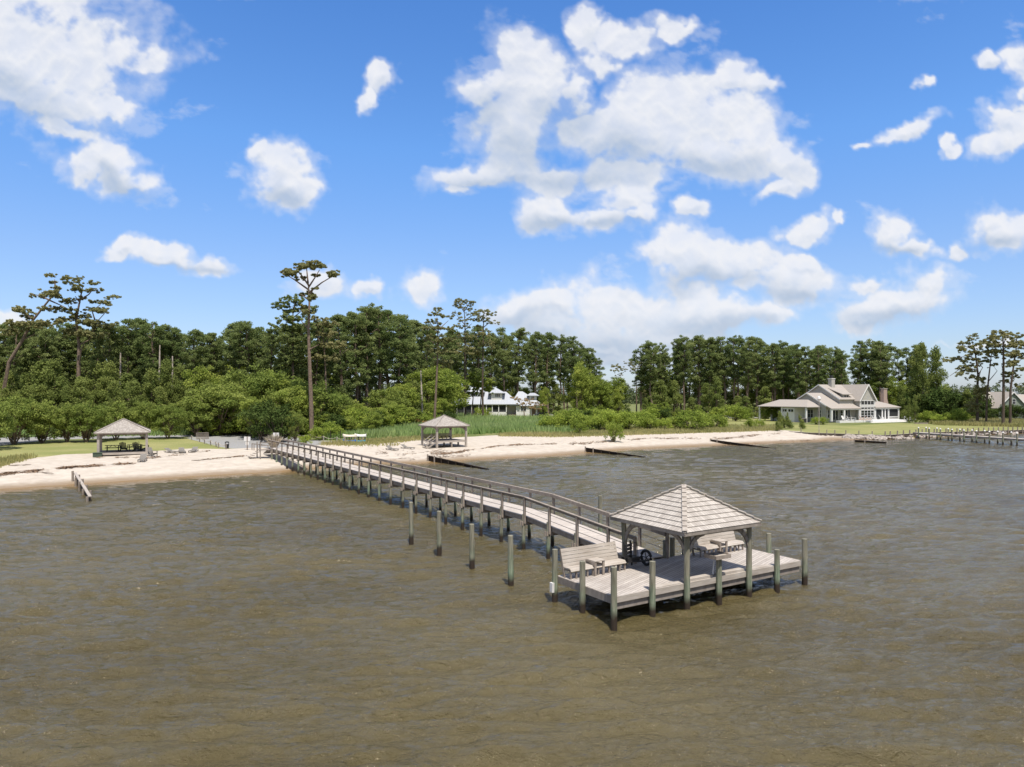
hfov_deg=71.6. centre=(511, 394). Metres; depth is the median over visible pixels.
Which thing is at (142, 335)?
pine tree
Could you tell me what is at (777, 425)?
young pine
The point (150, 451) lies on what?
adirondack chair
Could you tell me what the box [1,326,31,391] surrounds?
pine tree
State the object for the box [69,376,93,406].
young pine
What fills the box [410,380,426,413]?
young pine
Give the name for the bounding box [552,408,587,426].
shrub
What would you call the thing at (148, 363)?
pine tree
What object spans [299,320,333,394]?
pine tree
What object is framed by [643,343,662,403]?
pine tree
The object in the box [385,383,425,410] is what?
broadleaf tree
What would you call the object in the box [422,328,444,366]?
pine tree
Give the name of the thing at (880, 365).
pine tree
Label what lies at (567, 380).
pine tree
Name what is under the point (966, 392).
young pine
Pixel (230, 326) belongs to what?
pine tree
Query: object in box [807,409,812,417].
window
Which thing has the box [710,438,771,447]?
groyne
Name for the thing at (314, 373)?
broadleaf tree
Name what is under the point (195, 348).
pine tree
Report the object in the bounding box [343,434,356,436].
canoe
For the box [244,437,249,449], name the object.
sign post
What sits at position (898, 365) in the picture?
pine tree
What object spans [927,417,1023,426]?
marsh grass
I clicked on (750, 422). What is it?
shrub
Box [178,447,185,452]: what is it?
sun lounger
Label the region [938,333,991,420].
pine tree
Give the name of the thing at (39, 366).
young pine
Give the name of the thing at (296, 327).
pine tree
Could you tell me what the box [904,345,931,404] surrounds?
young pine
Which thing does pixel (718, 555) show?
bait table
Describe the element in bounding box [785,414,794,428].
leaning evergreen
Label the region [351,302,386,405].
pine tree
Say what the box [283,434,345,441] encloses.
rope fence
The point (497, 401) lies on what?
white roofed house
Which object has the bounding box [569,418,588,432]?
shrub
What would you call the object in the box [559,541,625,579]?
bench
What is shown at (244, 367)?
broadleaf tree
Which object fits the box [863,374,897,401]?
broadleaf tree
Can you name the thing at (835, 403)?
shore house
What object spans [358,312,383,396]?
pine tree
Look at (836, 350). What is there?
pine tree
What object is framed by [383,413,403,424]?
shrub
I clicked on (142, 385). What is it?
young pine
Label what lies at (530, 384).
pine tree
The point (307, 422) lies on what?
shrub
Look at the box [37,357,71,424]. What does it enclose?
young pine
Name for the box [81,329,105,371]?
pine tree
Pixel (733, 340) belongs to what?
pine tree
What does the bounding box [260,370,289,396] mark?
broadleaf tree
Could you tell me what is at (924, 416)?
shrub
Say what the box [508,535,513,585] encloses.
mooring pile
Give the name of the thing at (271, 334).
pine tree
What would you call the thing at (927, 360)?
pine tree
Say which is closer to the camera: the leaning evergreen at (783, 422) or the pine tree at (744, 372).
the leaning evergreen at (783, 422)
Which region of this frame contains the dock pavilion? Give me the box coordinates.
[609,484,761,609]
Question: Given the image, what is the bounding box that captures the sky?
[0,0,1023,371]
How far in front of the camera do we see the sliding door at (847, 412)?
198.93 m
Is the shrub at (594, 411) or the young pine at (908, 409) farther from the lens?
the young pine at (908, 409)
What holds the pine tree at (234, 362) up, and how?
on the ground at (53, 454)
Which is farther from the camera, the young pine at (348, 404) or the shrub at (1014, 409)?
the shrub at (1014, 409)
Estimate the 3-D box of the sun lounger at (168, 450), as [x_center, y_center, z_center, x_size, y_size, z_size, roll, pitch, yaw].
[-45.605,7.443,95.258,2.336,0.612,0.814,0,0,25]
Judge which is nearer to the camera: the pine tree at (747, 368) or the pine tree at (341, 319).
the pine tree at (341, 319)
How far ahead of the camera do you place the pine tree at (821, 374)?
231.62 m
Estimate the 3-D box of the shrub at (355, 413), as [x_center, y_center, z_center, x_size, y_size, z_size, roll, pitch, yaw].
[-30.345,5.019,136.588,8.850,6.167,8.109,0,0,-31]
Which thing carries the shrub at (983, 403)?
on the ground at (53, 454)
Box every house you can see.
[455,387,542,415]
[757,375,913,422]
[957,392,1023,418]
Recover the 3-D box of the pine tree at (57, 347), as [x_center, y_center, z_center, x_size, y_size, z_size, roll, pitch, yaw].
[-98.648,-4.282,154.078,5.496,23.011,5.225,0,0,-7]
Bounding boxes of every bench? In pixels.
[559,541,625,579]
[690,531,743,556]
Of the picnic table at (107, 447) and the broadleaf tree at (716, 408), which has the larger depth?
the broadleaf tree at (716, 408)
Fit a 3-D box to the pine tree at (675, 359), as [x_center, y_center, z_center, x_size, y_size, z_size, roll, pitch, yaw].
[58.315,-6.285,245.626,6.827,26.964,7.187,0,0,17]
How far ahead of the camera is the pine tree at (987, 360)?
185.87 m
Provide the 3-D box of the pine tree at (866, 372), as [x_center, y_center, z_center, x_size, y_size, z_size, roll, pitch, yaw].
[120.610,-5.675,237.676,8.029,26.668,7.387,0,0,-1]
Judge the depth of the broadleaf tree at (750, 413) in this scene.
207.47 m
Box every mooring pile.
[409,502,413,544]
[437,511,441,555]
[469,524,474,569]
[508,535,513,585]
[598,496,601,531]
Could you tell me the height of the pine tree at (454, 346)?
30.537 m
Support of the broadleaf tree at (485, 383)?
on the ground at (53, 454)
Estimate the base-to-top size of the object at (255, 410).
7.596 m
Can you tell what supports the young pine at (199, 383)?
on the ground at (53, 454)
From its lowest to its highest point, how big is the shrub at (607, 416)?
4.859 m
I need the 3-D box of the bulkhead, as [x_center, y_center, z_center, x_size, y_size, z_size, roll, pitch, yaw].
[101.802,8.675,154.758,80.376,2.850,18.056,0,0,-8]
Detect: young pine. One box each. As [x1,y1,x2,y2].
[0,371,22,410]
[0,387,10,409]
[11,372,36,404]
[17,359,65,403]
[26,385,54,423]
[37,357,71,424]
[60,385,75,408]
[68,378,97,413]
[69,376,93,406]
[77,360,109,412]
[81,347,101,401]
[94,360,120,407]
[103,380,126,416]
[108,373,140,408]
[116,380,145,419]
[130,358,156,399]
[139,367,163,418]
[154,358,181,419]
[154,385,170,430]
[166,364,188,422]
[179,388,195,432]
[194,379,204,396]
[198,380,219,433]
[237,369,247,383]
[341,395,351,412]
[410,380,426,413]
[505,375,522,396]
[537,384,550,411]
[546,381,562,413]
[641,398,648,411]
[647,380,672,408]
[663,373,682,412]
[665,380,682,416]
[678,388,689,409]
[686,397,697,412]
[691,372,704,409]
[698,383,714,413]
[705,376,725,416]
[712,377,733,411]
[727,382,741,406]
[731,395,741,416]
[739,385,755,411]
[739,396,753,418]
[753,386,771,418]
[775,411,783,430]
[784,373,804,399]
[893,384,906,418]
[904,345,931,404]
[906,397,912,422]
[910,341,932,413]
[911,394,918,422]
[925,344,950,393]
[960,389,975,418]
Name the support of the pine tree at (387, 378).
on the ground at (53, 454)
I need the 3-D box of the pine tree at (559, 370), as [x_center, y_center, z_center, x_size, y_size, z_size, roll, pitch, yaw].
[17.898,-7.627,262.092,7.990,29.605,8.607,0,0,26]
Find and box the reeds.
[2,412,600,439]
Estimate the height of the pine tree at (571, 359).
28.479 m
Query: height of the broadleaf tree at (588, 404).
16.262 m
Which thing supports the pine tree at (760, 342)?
on the ground at (53, 454)
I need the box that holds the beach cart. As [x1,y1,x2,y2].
[621,540,651,565]
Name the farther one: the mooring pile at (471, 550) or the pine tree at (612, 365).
the pine tree at (612, 365)
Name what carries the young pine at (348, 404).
on the ground at (53, 454)
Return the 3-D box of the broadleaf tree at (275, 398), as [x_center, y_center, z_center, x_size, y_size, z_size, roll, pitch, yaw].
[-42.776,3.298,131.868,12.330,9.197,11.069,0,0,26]
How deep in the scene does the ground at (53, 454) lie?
105.19 m
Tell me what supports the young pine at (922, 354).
on the ground at (53, 454)
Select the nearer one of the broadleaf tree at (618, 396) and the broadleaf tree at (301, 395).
the broadleaf tree at (301, 395)
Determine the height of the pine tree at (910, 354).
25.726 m
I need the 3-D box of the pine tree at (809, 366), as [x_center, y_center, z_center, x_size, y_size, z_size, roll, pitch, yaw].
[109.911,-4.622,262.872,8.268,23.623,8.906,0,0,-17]
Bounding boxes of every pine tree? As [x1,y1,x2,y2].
[0,273,77,388]
[0,323,19,403]
[0,343,6,388]
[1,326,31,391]
[6,327,25,362]
[16,322,49,394]
[21,327,53,356]
[23,326,64,401]
[42,323,69,405]
[56,275,121,376]
[57,322,80,387]
[60,328,95,412]
[74,326,94,373]
[81,327,112,404]
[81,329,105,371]
[88,323,124,388]
[104,324,126,368]
[104,326,137,399]
[111,318,142,406]
[123,317,150,394]
[129,323,154,379]
[132,321,172,396]
[140,323,161,356]
[142,323,181,395]
[162,327,190,406]
[177,329,209,391]
[182,332,209,364]
[199,332,222,378]
[203,332,225,381]
[212,328,242,371]
[219,321,259,380]
[222,321,250,372]
[232,320,262,379]
[241,327,274,371]
[255,328,282,377]
[255,334,277,371]
[267,293,318,379]
[273,325,304,373]
[280,260,339,436]
[285,323,314,383]
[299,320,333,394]
[310,315,346,389]
[310,335,335,381]
[313,320,341,393]
[327,313,355,397]
[335,323,360,397]
[340,311,375,401]
[347,315,375,405]
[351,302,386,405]
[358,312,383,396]
[362,305,400,396]
[368,321,384,406]
[372,329,390,389]
[377,309,406,396]
[383,314,422,382]
[384,316,414,388]
[398,325,424,376]
[401,328,419,393]
[408,320,431,384]
[416,324,440,401]
[422,307,460,417]
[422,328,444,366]
[438,329,466,400]
[442,333,469,391]
[449,298,479,415]
[458,330,474,384]
[467,326,494,380]
[472,309,499,415]
[479,337,497,384]
[484,332,500,388]
[485,339,506,386]
[491,327,514,391]
[494,334,512,394]
[505,332,528,388]
[507,327,529,391]
[524,331,547,392]
[524,334,544,391]
[526,339,540,389]
[533,332,560,413]
[536,337,558,396]
[549,334,570,412]
[557,346,571,410]
[559,340,579,410]
[561,336,587,407]
[575,343,585,359]
[582,347,596,374]
[584,354,599,406]
[589,357,606,380]
[610,364,627,407]
[623,361,647,412]
[629,346,651,409]
[639,340,661,403]
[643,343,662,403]
[651,342,669,387]
[657,348,671,403]
[670,338,689,406]
[673,335,693,409]
[673,345,686,409]
[684,339,700,405]
[687,334,710,404]
[689,337,708,404]
[697,342,714,412]
[698,337,720,407]
[706,344,724,402]
[708,336,732,411]
[719,344,732,393]
[723,335,742,403]
[729,335,744,402]
[736,336,762,411]
[739,344,754,395]
[743,337,768,412]
[749,343,772,403]
[761,343,789,400]
[762,343,782,401]
[771,340,793,398]
[779,345,793,399]
[779,345,808,396]
[788,343,807,397]
[795,346,816,393]
[801,353,817,388]
[808,345,829,387]
[810,345,828,384]
[819,347,833,384]
[824,346,846,382]
[830,350,854,384]
[833,355,847,384]
[847,340,872,383]
[849,347,868,383]
[859,338,879,383]
[866,340,893,401]
[874,342,899,396]
[891,348,904,385]
[898,347,910,384]
[907,342,928,380]
[925,350,942,375]
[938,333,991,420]
[974,333,1004,421]
[982,329,1021,423]
[998,331,1023,422]
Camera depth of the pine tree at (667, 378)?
255.72 m
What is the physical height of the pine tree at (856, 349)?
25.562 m
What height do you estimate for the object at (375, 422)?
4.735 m
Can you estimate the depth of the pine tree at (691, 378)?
257.19 m
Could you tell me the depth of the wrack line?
95.35 m
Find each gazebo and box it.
[93,418,150,454]
[418,415,469,448]
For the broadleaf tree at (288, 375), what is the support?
on the ground at (53, 454)
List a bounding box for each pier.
[247,439,668,566]
[913,427,1023,445]
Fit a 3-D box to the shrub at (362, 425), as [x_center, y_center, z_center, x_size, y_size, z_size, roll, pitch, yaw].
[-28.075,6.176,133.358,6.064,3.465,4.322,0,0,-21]
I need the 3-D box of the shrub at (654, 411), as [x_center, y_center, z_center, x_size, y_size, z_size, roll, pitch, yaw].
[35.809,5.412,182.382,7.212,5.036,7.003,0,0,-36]
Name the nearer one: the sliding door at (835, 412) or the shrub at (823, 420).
the shrub at (823, 420)
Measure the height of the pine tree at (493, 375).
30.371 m
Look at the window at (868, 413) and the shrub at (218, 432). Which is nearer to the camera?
the shrub at (218, 432)
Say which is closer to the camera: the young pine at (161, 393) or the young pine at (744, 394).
the young pine at (161, 393)
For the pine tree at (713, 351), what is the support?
on the ground at (53, 454)
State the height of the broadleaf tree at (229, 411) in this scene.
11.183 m
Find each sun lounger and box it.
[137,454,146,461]
[164,448,178,452]
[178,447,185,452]
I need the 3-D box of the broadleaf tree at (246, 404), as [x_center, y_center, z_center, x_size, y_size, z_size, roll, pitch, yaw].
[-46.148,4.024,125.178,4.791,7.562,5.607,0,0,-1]
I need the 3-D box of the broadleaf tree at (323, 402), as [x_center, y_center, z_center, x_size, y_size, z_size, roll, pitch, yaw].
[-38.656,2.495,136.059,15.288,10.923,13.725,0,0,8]
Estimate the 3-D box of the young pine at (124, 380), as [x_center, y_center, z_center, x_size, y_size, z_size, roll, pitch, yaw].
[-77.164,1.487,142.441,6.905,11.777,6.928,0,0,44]
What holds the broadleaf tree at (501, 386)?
on the ground at (53, 454)
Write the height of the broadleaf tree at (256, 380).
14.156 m
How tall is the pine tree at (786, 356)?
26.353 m
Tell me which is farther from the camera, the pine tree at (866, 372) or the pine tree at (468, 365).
the pine tree at (468, 365)
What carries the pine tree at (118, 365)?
on the ground at (53, 454)
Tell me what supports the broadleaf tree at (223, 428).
on the ground at (53, 454)
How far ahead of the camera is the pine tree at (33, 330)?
151.96 m
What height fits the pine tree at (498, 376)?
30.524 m
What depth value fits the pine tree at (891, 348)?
234.69 m
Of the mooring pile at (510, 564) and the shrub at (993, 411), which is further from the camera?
the shrub at (993, 411)
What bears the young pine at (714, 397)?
on the ground at (53, 454)
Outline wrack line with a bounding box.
[0,433,815,475]
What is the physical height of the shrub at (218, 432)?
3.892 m
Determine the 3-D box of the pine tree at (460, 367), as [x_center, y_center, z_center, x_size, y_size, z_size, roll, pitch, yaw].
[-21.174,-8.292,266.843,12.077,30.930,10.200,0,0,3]
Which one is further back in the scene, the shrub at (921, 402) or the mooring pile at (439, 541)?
the shrub at (921, 402)
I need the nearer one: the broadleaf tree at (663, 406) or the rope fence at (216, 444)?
the rope fence at (216, 444)
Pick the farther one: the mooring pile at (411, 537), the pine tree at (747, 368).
the pine tree at (747, 368)
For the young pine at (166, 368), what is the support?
on the ground at (53, 454)
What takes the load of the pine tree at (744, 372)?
on the ground at (53, 454)
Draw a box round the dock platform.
[550,533,807,630]
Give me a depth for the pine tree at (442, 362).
157.83 m
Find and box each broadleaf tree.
[0,393,48,444]
[0,400,18,439]
[13,399,68,442]
[45,401,86,441]
[56,399,114,441]
[98,399,139,439]
[130,400,161,438]
[147,400,188,438]
[176,383,256,435]
[180,406,212,436]
[181,365,223,400]
[199,378,260,433]
[203,409,224,435]
[219,420,231,435]
[220,363,301,397]
[224,359,256,372]
[237,396,262,437]
[255,388,308,433]
[259,368,305,393]
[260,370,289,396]
[276,380,351,419]
[276,385,319,429]
[283,410,307,440]
[303,362,338,386]
[315,413,332,427]
[327,393,359,413]
[336,409,351,428]
[341,416,359,431]
[345,403,372,413]
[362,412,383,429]
[363,387,413,413]
[370,407,392,426]
[381,402,404,424]
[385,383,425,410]
[397,404,417,425]
[405,368,456,411]
[422,364,462,412]
[423,403,436,414]
[429,398,452,416]
[437,369,471,413]
[459,371,483,413]
[471,375,495,414]
[497,382,508,393]
[523,387,538,398]
[538,386,550,414]
[559,381,583,409]
[570,361,593,409]
[573,369,596,409]
[588,375,613,410]
[599,383,610,411]
[601,377,631,409]
[611,385,624,412]
[637,380,657,405]
[645,403,658,410]
[647,368,673,406]
[658,402,670,409]
[694,405,702,412]
[711,407,720,414]
[742,371,769,407]
[744,408,754,419]
[759,382,789,407]
[759,407,772,419]
[766,407,780,420]
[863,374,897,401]
[888,377,908,417]
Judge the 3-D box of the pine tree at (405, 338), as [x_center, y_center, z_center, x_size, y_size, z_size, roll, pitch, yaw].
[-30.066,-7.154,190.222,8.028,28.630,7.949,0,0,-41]
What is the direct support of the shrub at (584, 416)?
on the ground at (53, 454)
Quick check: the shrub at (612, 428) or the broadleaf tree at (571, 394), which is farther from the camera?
the broadleaf tree at (571, 394)
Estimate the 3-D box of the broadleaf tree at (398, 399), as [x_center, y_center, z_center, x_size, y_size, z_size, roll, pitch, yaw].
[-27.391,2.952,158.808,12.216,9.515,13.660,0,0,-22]
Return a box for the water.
[0,433,1023,766]
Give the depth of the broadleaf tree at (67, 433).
111.32 m
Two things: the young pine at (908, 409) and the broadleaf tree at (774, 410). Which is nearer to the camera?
the young pine at (908, 409)
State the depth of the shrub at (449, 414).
161.48 m
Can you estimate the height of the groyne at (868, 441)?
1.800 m
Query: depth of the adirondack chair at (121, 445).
92.48 m
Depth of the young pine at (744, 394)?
261.76 m
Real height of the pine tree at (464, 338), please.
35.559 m
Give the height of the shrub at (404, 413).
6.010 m
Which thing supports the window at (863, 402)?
in the shore house at (835, 403)
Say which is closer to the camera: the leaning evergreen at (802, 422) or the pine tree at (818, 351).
the leaning evergreen at (802, 422)
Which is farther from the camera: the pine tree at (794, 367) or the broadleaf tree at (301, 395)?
the pine tree at (794, 367)
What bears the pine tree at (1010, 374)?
on the ground at (53, 454)
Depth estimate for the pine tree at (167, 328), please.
153.06 m
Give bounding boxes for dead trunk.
[119,351,121,388]
[420,370,422,411]
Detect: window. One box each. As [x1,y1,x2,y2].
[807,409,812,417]
[861,400,873,404]
[861,407,873,409]
[861,410,873,417]
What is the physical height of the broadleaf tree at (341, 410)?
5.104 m
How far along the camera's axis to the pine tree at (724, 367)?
265.47 m
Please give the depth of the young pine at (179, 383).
142.67 m
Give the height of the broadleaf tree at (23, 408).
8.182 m
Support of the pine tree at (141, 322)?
on the ground at (53, 454)
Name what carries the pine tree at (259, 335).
on the ground at (53, 454)
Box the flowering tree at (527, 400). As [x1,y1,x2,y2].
[510,396,545,415]
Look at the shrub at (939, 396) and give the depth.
213.57 m
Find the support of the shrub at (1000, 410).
on the ground at (53, 454)
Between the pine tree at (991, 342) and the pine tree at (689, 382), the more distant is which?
the pine tree at (689, 382)
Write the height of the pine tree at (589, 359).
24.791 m
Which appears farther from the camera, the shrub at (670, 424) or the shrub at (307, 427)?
the shrub at (670, 424)
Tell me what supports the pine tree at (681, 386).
on the ground at (53, 454)
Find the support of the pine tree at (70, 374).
on the ground at (53, 454)
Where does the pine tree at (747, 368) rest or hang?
on the ground at (53, 454)
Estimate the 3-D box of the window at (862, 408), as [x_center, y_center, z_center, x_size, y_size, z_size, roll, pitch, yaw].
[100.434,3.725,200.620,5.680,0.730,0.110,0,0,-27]
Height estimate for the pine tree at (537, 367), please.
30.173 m
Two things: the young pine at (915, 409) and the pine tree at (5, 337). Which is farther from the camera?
the young pine at (915, 409)
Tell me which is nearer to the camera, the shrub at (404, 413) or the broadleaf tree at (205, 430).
the broadleaf tree at (205, 430)
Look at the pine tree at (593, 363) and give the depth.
270.20 m
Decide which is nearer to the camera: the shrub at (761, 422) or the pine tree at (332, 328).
the pine tree at (332, 328)
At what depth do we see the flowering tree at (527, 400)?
214.86 m
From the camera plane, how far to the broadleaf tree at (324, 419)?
130.73 m
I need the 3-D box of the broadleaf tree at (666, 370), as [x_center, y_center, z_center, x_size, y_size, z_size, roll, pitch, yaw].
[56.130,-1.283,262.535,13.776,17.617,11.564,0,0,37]
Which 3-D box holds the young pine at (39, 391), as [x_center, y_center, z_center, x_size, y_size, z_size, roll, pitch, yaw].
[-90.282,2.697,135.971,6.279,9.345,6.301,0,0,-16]
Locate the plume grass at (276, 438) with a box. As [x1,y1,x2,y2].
[265,433,283,447]
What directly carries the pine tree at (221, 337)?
on the ground at (53, 454)
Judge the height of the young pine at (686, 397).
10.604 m
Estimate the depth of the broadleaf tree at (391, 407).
148.29 m
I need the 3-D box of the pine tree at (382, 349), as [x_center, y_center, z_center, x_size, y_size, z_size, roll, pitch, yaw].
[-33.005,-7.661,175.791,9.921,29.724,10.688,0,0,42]
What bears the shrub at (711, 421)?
on the ground at (53, 454)
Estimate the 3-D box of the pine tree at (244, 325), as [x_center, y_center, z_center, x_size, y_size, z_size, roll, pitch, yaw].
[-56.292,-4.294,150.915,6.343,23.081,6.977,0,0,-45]
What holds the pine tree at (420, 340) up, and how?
on the ground at (53, 454)
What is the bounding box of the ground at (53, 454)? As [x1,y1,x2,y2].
[0,398,1023,488]
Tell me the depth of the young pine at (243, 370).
142.71 m
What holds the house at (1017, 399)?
on the ground at (53, 454)
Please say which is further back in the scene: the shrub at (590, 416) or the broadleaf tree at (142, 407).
the shrub at (590, 416)
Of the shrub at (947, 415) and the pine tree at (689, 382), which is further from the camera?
the pine tree at (689, 382)
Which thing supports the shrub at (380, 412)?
on the ground at (53, 454)
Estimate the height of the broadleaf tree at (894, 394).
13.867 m
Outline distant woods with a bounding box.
[353,382,1023,403]
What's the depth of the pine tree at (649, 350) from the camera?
242.78 m
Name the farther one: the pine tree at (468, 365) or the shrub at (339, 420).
the pine tree at (468, 365)
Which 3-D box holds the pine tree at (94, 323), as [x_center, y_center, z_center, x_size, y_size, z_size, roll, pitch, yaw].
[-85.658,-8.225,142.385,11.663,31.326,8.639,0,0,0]
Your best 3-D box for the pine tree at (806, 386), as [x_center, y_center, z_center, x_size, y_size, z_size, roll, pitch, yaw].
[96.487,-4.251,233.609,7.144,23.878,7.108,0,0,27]
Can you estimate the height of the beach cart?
1.208 m
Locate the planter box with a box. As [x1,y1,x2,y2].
[93,452,102,456]
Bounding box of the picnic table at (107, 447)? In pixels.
[105,445,119,451]
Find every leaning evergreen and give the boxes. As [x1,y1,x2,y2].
[781,415,785,427]
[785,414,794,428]
[798,414,806,428]
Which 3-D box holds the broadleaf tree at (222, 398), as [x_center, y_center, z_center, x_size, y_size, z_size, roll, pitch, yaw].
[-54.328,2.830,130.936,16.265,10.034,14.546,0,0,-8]
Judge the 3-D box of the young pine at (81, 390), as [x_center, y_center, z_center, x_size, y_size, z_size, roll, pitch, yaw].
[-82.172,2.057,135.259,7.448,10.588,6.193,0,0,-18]
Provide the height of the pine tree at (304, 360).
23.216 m
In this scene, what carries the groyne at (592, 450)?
on the ground at (53, 454)
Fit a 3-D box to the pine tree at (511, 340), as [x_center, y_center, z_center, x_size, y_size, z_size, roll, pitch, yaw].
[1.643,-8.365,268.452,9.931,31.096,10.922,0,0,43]
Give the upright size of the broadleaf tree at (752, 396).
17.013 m
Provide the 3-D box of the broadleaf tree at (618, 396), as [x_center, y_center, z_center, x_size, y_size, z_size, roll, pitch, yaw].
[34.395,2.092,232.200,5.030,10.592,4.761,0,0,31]
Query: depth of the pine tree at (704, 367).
254.51 m
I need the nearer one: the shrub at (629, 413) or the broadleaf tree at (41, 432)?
the broadleaf tree at (41, 432)
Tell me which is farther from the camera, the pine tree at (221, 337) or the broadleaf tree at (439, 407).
the broadleaf tree at (439, 407)
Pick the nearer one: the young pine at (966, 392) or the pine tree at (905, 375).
the young pine at (966, 392)
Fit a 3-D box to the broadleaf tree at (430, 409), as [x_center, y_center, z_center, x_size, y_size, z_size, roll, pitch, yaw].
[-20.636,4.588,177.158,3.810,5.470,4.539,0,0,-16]
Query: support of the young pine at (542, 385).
on the ground at (53, 454)
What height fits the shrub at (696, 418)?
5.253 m
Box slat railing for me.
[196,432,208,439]
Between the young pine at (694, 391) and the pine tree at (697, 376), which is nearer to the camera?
the pine tree at (697, 376)
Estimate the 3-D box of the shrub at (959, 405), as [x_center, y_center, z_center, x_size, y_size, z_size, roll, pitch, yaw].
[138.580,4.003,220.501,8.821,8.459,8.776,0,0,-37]
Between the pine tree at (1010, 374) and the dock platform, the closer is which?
the dock platform
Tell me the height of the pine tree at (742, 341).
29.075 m
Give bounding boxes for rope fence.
[191,435,226,448]
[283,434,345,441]
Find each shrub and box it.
[183,410,227,435]
[203,418,242,435]
[225,417,248,434]
[227,414,276,435]
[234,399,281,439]
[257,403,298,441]
[298,410,320,434]
[298,435,312,443]
[299,420,323,435]
[306,425,331,439]
[314,411,344,434]
[318,414,346,428]
[320,420,344,435]
[334,405,373,429]
[353,422,373,429]
[359,410,385,425]
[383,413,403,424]
[385,407,410,424]
[413,409,436,422]
[436,411,458,419]
[474,407,490,415]
[536,413,565,427]
[550,415,572,425]
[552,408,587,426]
[561,412,594,425]
[567,416,598,430]
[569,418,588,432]
[578,409,591,415]
[584,406,603,422]
[588,413,606,427]
[595,412,622,429]
[598,408,625,427]
[603,419,624,441]
[605,409,634,428]
[614,413,639,428]
[630,411,652,427]
[637,413,656,428]
[641,406,663,417]
[653,418,673,428]
[655,407,672,419]
[661,417,677,428]
[671,414,692,427]
[675,408,711,429]
[695,412,713,428]
[706,412,728,426]
[709,407,733,418]
[723,402,749,420]
[743,418,757,426]
[755,418,765,426]
[810,417,820,424]
[818,417,828,424]
[897,390,924,416]
[911,393,930,419]
[918,390,955,418]
[918,409,937,422]
[919,386,963,419]
[929,414,945,422]
[941,412,956,420]
[946,399,963,410]
[949,412,966,420]
[950,408,972,420]
[955,391,994,418]
[963,407,982,418]
[979,410,990,418]
[984,408,999,418]
[994,404,1008,417]
[1005,404,1023,418]
[1014,406,1023,418]
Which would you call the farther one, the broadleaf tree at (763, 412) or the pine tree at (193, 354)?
the broadleaf tree at (763, 412)
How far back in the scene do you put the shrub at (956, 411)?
194.74 m
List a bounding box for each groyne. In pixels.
[71,471,91,501]
[427,454,488,469]
[585,446,644,456]
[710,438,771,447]
[854,439,885,442]
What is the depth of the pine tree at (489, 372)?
254.37 m
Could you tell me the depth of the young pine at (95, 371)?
143.45 m
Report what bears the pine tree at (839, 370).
on the ground at (53, 454)
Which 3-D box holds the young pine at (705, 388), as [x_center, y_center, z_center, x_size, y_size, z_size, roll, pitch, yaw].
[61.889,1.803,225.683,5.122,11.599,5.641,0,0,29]
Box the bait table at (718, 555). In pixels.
[704,551,730,559]
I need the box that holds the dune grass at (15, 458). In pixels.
[0,423,781,467]
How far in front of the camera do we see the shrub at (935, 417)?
190.31 m
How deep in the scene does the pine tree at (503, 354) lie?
253.00 m
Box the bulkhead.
[789,427,1023,438]
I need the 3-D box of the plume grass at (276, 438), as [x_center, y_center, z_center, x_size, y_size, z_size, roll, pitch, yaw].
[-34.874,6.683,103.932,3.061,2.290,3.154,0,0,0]
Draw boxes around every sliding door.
[833,410,837,419]
[845,410,849,419]
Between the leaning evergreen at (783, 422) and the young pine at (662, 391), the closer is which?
the leaning evergreen at (783, 422)
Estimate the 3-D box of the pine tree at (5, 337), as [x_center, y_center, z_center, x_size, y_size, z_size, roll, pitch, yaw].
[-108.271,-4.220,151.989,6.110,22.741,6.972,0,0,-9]
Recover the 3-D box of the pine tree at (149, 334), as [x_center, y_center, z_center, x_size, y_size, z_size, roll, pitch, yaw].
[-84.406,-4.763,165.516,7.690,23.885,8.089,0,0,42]
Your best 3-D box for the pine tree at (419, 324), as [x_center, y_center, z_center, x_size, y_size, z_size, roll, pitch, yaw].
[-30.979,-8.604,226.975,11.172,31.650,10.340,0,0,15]
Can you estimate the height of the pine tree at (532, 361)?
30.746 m
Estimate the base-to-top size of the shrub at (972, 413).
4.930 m
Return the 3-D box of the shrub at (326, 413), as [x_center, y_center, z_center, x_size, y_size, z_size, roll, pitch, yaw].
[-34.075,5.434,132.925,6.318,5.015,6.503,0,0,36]
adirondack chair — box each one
[119,442,127,451]
[132,442,141,451]
[147,447,157,455]
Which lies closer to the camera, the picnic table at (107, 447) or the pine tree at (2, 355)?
the picnic table at (107, 447)
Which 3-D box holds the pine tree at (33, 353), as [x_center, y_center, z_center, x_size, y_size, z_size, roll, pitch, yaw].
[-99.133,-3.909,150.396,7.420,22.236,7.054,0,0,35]
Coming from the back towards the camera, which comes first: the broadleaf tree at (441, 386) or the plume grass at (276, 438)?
the broadleaf tree at (441, 386)
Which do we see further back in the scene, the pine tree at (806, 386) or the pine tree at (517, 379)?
the pine tree at (517, 379)
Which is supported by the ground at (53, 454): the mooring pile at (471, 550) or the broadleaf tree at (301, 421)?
the broadleaf tree at (301, 421)
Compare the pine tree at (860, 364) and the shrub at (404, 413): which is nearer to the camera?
the shrub at (404, 413)
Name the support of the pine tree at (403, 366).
on the ground at (53, 454)
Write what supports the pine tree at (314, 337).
on the ground at (53, 454)
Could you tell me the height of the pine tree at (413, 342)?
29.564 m

